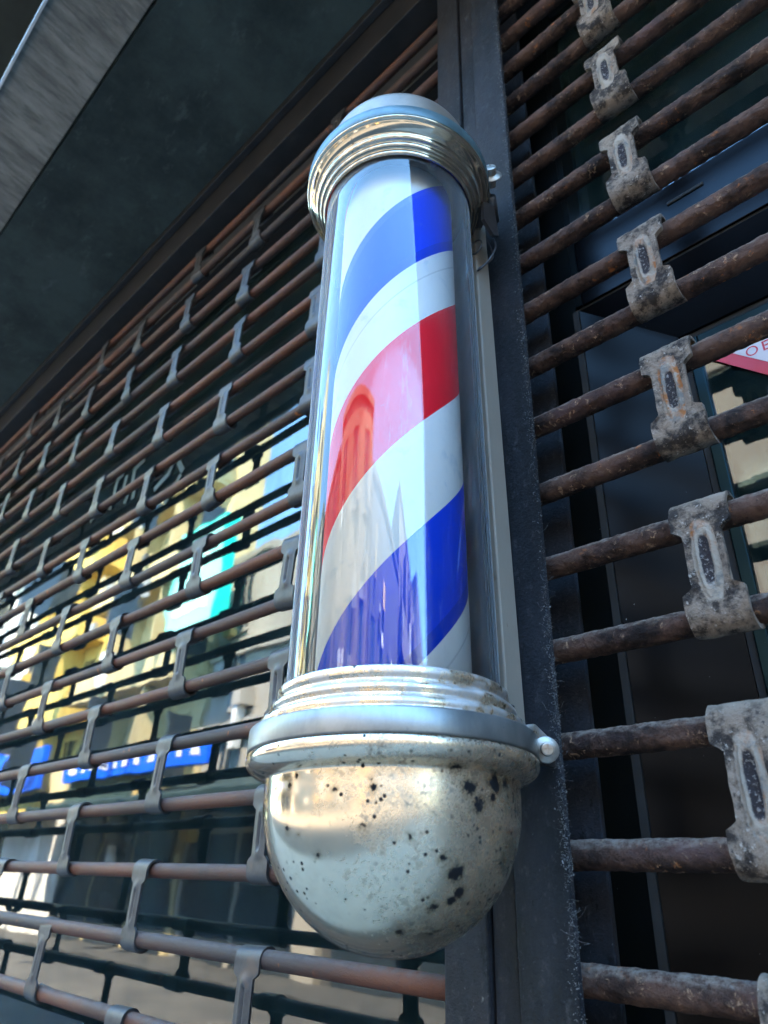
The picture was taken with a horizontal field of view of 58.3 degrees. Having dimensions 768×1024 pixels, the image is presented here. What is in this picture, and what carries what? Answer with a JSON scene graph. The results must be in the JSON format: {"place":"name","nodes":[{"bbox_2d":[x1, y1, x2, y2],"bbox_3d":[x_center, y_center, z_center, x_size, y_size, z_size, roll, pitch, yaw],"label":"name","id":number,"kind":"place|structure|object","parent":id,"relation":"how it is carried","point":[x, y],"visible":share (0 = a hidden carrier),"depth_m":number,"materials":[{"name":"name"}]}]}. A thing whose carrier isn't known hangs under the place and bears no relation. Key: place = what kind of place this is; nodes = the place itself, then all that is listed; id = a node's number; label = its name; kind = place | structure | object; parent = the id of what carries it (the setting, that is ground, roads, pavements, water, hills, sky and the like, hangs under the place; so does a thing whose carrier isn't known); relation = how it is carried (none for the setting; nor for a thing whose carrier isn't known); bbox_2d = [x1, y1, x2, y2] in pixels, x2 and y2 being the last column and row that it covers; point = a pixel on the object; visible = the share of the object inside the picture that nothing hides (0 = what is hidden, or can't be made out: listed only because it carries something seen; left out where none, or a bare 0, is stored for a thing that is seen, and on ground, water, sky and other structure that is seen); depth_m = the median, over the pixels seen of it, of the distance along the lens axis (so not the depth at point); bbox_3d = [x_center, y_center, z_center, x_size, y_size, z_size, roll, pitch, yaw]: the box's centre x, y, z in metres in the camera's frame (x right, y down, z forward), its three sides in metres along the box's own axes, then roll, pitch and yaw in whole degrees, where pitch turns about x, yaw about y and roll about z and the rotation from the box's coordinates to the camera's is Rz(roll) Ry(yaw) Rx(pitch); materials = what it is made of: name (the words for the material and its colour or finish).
{"place":"outdoors","nodes":[
{"label":"outdoors","id":0,"kind":"place"},
{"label":"ground","id":1,"kind":"structure","parent":0,"visible":0},
{"bbox_2d":[0,0,767,581],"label":"shop building","id":2,"kind":"structure","parent":1,"relation":"on","point":[150,150],"depth_m":1.25,"materials":[{"name":"concrete"}]},
{"bbox_2d":[0,224,444,1023],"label":"shop window","id":3,"kind":"structure","parent":2,"relation":"attached to","point":[174,988],"depth_m":0.98,"materials":[{"name":"multicoloured glass"}]},
{"bbox_2d":[90,458,184,522],"bbox_3d":[-0.484,-0.039,1.327,0.411,0.169,0.002,-23,-37,38],"label":"window lettering","id":4,"kind":"object","parent":3,"relation":"attached to","point":[180,465],"depth_m":1.32},
{"bbox_2d":[497,0,767,1023],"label":"roller grille","id":5,"kind":"object","parent":2,"relation":"attached to","point":[719,600],"visible":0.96,"depth_m":0.46,"materials":[{"name":"metal"}]},
{"bbox_2d":[519,0,767,1023],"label":"shop entrance","id":6,"kind":"object","parent":2,"relation":"attached to","point":[709,924],"visible":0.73,"depth_m":0.53,"materials":[{"name":"black metal"}]},
{"bbox_2d":[717,338,767,374],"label":"door notice","id":7,"kind":"object","parent":6,"relation":"attached to","point":[753,357],"depth_m":0.54,"materials":[{"name":"red paper"}]},
{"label":"pavement","id":8,"kind":"structure","parent":0,"visible":0},
{"bbox_2d":[437,0,626,1023],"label":"grille post","id":9,"kind":"object","parent":8,"relation":"on","point":[506,956],"depth_m":0.45,"materials":[{"name":"metal"}]},
{"bbox_2d":[0,19,444,1023],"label":"roller grille","id":10,"kind":"object","parent":9,"relation":"attached to","point":[248,961],"visible":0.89,"depth_m":0.92,"materials":[{"name":"brown metal"}]},
{"bbox_2d":[245,93,558,959],"bbox_3d":[0.009,-0.061,0.480,0.156,0.626,0.159,-25,-38,38],"label":"barber pole","id":11,"kind":"object","parent":9,"relation":"attached to","point":[399,753],"visible":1,"depth_m":0.40,"materials":[{"name":"metal"}]},
{"bbox_2d":[493,0,588,1023],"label":"dust fluff","id":12,"kind":"object","parent":9,"relation":"attached to","point":[564,835],"visible":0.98,"depth_m":0.41,"materials":[{"name":"grey"}]}
]}

